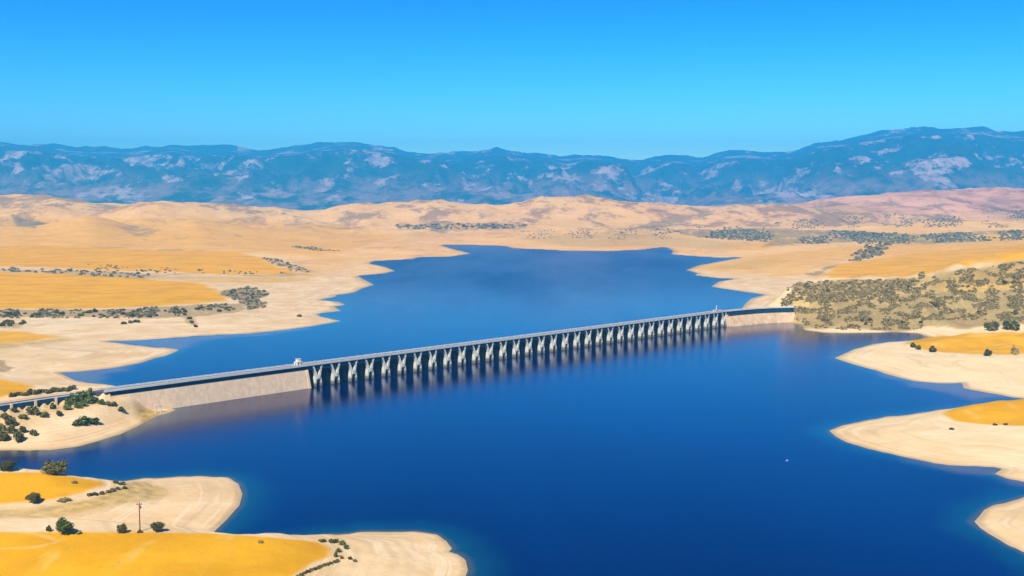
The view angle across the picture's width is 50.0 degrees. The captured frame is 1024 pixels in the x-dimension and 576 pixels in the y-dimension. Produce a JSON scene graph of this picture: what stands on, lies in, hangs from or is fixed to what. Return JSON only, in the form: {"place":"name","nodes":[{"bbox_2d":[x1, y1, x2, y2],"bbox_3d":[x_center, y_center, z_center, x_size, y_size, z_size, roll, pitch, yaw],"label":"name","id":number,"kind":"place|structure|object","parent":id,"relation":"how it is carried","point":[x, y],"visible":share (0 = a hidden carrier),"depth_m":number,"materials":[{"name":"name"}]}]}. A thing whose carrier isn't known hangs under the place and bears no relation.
{"place":"outdoors","nodes":[
{"label":"outdoors","id":0,"kind":"place"},
{"bbox_2d":[0,390,106,404],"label":"road","id":1,"kind":"structure","parent":0,"point":[97,392],"depth_m":743.47,"materials":[{"name":"grey asphalt"}]},
{"bbox_2d":[0,389,95,402],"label":"guard rail","id":2,"kind":"object","parent":1,"relation":"on","point":[46,395],"visible":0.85,"depth_m":739.21,"materials":[{"name":"grey metal"}]},
{"bbox_2d":[0,245,1023,575],"bbox_3d":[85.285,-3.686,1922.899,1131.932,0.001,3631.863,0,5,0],"label":"lake water","id":3,"kind":"structure","parent":0,"point":[720,451],"depth_m":686.77,"materials":[{"name":"blue liquid"}]},
{"bbox_2d":[0,187,1023,575],"bbox_3d":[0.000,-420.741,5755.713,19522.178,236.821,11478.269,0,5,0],"label":"ground","id":4,"kind":"structure","parent":0,"point":[214,241],"depth_m":1492.21,"materials":[{"name":"beige sand"}]},
{"bbox_2d":[0,423,4,430],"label":"shrub","id":5,"kind":"object","parent":4,"relation":"on","point":[2,426],"visible":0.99,"depth_m":680.53,"materials":[{"name":"green plant"}]},
{"bbox_2d":[0,430,9,440],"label":"shrub","id":6,"kind":"object","parent":4,"relation":"on","point":[4,435],"visible":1,"depth_m":671.27,"materials":[{"name":"green plant"}]},
{"bbox_2d":[0,413,9,418],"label":"shrub","id":7,"kind":"object","parent":4,"relation":"on","point":[4,415],"visible":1,"depth_m":690.17,"materials":[{"name":"green plant"}]},
{"bbox_2d":[0,459,16,470],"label":"tree","id":8,"kind":"object","parent":4,"relation":"on","point":[8,464],"visible":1,"depth_m":554.71,"materials":[{"name":"green plant"}]},
{"bbox_2d":[4,415,15,425],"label":"shrub","id":9,"kind":"object","parent":4,"relation":"on","point":[10,420],"visible":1,"depth_m":685.97,"materials":[{"name":"green plant"}]},
{"bbox_2d":[4,424,15,432],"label":"shrub","id":10,"kind":"object","parent":4,"relation":"on","point":[10,429],"visible":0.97,"depth_m":679.82,"materials":[{"name":"green plant"}]},
{"bbox_2d":[13,429,23,442],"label":"shrub","id":11,"kind":"object","parent":4,"relation":"on","point":[18,436],"visible":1,"depth_m":670.83,"materials":[{"name":"green plant"}]},
{"bbox_2d":[17,414,27,418],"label":"shrub","id":12,"kind":"object","parent":4,"relation":"on","point":[21,416],"visible":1,"depth_m":695.27,"materials":[{"name":"green plant"}]},
{"bbox_2d":[19,426,26,432],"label":"shrub","id":13,"kind":"object","parent":4,"relation":"on","point":[22,429],"visible":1,"depth_m":682.03,"materials":[{"name":"green plant"}]},
{"bbox_2d":[25,405,39,414],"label":"shrub","id":14,"kind":"object","parent":4,"relation":"on","point":[31,410],"visible":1,"depth_m":703.61,"materials":[{"name":"green plant"}]},
{"bbox_2d":[25,492,40,502],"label":"tree","id":15,"kind":"object","parent":4,"relation":"on","point":[33,497],"visible":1,"depth_m":514.16,"materials":[{"name":"green plant"}]},
{"bbox_2d":[29,429,37,435],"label":"shrub","id":16,"kind":"object","parent":4,"relation":"on","point":[33,432],"visible":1,"depth_m":681.86,"materials":[{"name":"green plant"}]},
{"bbox_2d":[32,389,39,394],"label":"shrub","id":17,"kind":"object","parent":4,"relation":"on","point":[34,392],"visible":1,"depth_m":744.73,"materials":[{"name":"green plant"}]},
{"bbox_2d":[0,394,81,411],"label":"viaduct","id":18,"kind":"structure","parent":4,"relation":"on","point":[57,400],"depth_m":723.10,"materials":[{"name":"grey concrete"}]},
{"bbox_2d":[39,411,48,417],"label":"shrub","id":19,"kind":"object","parent":4,"relation":"on","point":[44,414],"visible":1,"depth_m":704.94,"materials":[{"name":"green plant"}]},
{"bbox_2d":[46,525,51,531],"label":"shrub","id":20,"kind":"object","parent":4,"relation":"on","point":[48,528],"visible":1,"depth_m":443.87,"materials":[{"name":"green plant"}]},
{"bbox_2d":[50,402,56,408],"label":"shrub","id":21,"kind":"object","parent":4,"relation":"on","point":[53,406],"visible":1,"depth_m":720.80,"materials":[{"name":"green plant"}]},
{"bbox_2d":[39,459,68,474],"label":"tree","id":22,"kind":"object","parent":4,"relation":"on","point":[51,467],"visible":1,"depth_m":554.16,"materials":[{"name":"green plant"}]},
{"bbox_2d":[56,497,71,501],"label":"shrub","id":23,"kind":"object","parent":4,"relation":"on","point":[63,499],"visible":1,"depth_m":520.61,"materials":[{"name":"green plant"}]},
{"bbox_2d":[55,517,74,534],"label":"tree","id":24,"kind":"object","parent":4,"relation":"on","point":[63,526],"visible":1,"depth_m":440.03,"materials":[{"name":"green plant"}]},
{"bbox_2d":[63,404,71,409],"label":"shrub","id":25,"kind":"object","parent":4,"relation":"on","point":[66,407],"visible":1,"depth_m":722.09,"materials":[{"name":"green plant"}]},
{"bbox_2d":[64,398,73,404],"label":"shrub","id":26,"kind":"object","parent":4,"relation":"on","point":[67,401],"visible":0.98,"depth_m":737.91,"materials":[{"name":"green plant"}]},
{"bbox_2d":[68,385,76,389],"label":"shrub","id":27,"kind":"object","parent":4,"relation":"on","point":[72,387],"visible":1,"depth_m":764.35,"materials":[{"name":"green plant"}]},
{"bbox_2d":[68,393,79,401],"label":"shrub","id":28,"kind":"object","parent":4,"relation":"on","point":[74,398],"visible":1,"depth_m":741.23,"materials":[{"name":"green plant"}]},
{"bbox_2d":[74,402,81,408],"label":"shrub","id":29,"kind":"object","parent":4,"relation":"on","point":[76,405],"visible":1,"depth_m":728.01,"materials":[{"name":"green plant"}]},
{"bbox_2d":[72,416,87,425],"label":"shrub","id":30,"kind":"object","parent":4,"relation":"on","point":[82,420],"visible":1,"depth_m":708.14,"materials":[{"name":"green plant"}]},
{"bbox_2d":[77,400,86,406],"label":"shrub","id":31,"kind":"object","parent":4,"relation":"on","point":[82,403],"visible":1,"depth_m":732.13,"materials":[{"name":"green plant"}]},
{"bbox_2d":[78,390,86,397],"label":"shrub","id":32,"kind":"object","parent":4,"relation":"on","point":[82,393],"visible":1,"depth_m":746.39,"materials":[{"name":"green plant"}]},
{"bbox_2d":[84,387,92,396],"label":"shrub","id":33,"kind":"object","parent":4,"relation":"on","point":[88,392],"visible":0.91,"depth_m":750.18,"materials":[{"name":"green plant"}]},
{"bbox_2d":[85,396,94,403],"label":"shrub","id":34,"kind":"object","parent":4,"relation":"on","point":[89,400],"visible":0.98,"depth_m":739.38,"materials":[{"name":"green plant"}]},
{"bbox_2d":[86,417,99,424],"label":"shrub","id":35,"kind":"object","parent":4,"relation":"on","point":[91,421],"visible":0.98,"depth_m":714.54,"materials":[{"name":"green plant"}]},
{"bbox_2d":[97,399,104,404],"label":"shrub","id":36,"kind":"object","parent":4,"relation":"on","point":[101,401],"visible":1,"depth_m":741.76,"materials":[{"name":"green plant"}]},
{"bbox_2d":[116,523,127,532],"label":"tree","id":37,"kind":"object","parent":4,"relation":"on","point":[122,528],"visible":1,"depth_m":446.76,"materials":[{"name":"green plant"}]},
{"bbox_2d":[136,502,141,528],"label":"utility pole","id":38,"kind":"object","parent":4,"relation":"on","point":[139,504],"visible":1,"depth_m":450.99,"materials":[{"name":"brown wood"}]},
{"bbox_2d":[150,521,164,531],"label":"tree","id":39,"kind":"object","parent":4,"relation":"on","point":[158,526],"visible":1,"depth_m":452.85,"materials":[{"name":"green plant"}]},
{"bbox_2d":[328,538,338,542],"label":"shrub","id":40,"kind":"object","parent":4,"relation":"on","point":[331,540],"visible":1,"depth_m":458.36,"materials":[{"name":"green plant"}]},
{"bbox_2d":[338,540,345,545],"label":"shrub","id":41,"kind":"object","parent":4,"relation":"on","point":[342,542],"visible":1,"depth_m":455.43,"materials":[{"name":"green plant"}]},
{"bbox_2d":[98,306,795,408],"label":"dam","id":42,"kind":"structure","parent":4,"relation":"on","point":[190,391],"depth_m":959.51,"materials":[{"name":"concrete"}]},
{"bbox_2d":[294,358,302,365],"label":"gatehouse","id":43,"kind":"object","parent":42,"relation":"on","point":[298,361],"visible":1,"depth_m":875.32,"materials":[{"name":"beige paint"}]},
{"bbox_2d":[0,209,1023,318],"bbox_3d":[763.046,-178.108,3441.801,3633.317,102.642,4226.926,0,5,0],"label":"woodland","id":44,"kind":"object","parent":4,"relation":"on","point":[872,252],"visible":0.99,"depth_m":3765.85,"materials":[{"name":"green plant"}]},
{"bbox_2d":[780,261,1023,330],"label":"brush","id":45,"kind":"object","parent":4,"relation":"on","point":[1019,275],"visible":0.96,"depth_m":1378.47,"materials":[{"name":"green plant"}]},
{"bbox_2d":[918,271,924,278],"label":"shrub","id":46,"kind":"object","parent":4,"relation":"on","point":[921,275],"visible":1,"depth_m":1475.33,"materials":[{"name":"beige plant"}]},
{"bbox_2d":[929,346,936,351],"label":"shrub","id":47,"kind":"object","parent":4,"relation":"on","point":[932,349],"visible":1,"depth_m":1074.37,"materials":[{"name":"green plant"}]},
{"bbox_2d":[983,349,991,355],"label":"shrub","id":48,"kind":"object","parent":4,"relation":"on","point":[987,352],"visible":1,"depth_m":1029.42,"materials":[{"name":"green plant"}]},
{"bbox_2d":[983,320,999,330],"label":"shrub","id":49,"kind":"object","parent":4,"relation":"on","point":[993,326],"visible":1,"depth_m":1181.63,"materials":[{"name":"green plant"}]},
{"bbox_2d":[1002,318,1020,329],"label":"shrub","id":50,"kind":"object","parent":4,"relation":"on","point":[1010,325],"visible":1,"depth_m":1178.89,"materials":[{"name":"green plant"}]},
{"bbox_2d":[1011,345,1019,354],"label":"shrub","id":51,"kind":"object","parent":4,"relation":"on","point":[1015,350],"visible":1,"depth_m":1049.04,"materials":[{"name":"beige plant"}]},
{"bbox_2d":[0,126,1023,210],"bbox_3d":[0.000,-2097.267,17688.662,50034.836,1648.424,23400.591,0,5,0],"label":"mountains","id":52,"kind":"structure","parent":0,"point":[319,175],"depth_m":14815.29,"materials":[{"name":"blue stone"}]},
{"bbox_2d":[0,0,1023,159],"label":"sky","id":53,"kind":"structure","parent":0,"point":[621,79],"materials":[{"name":"blue"}]}
]}

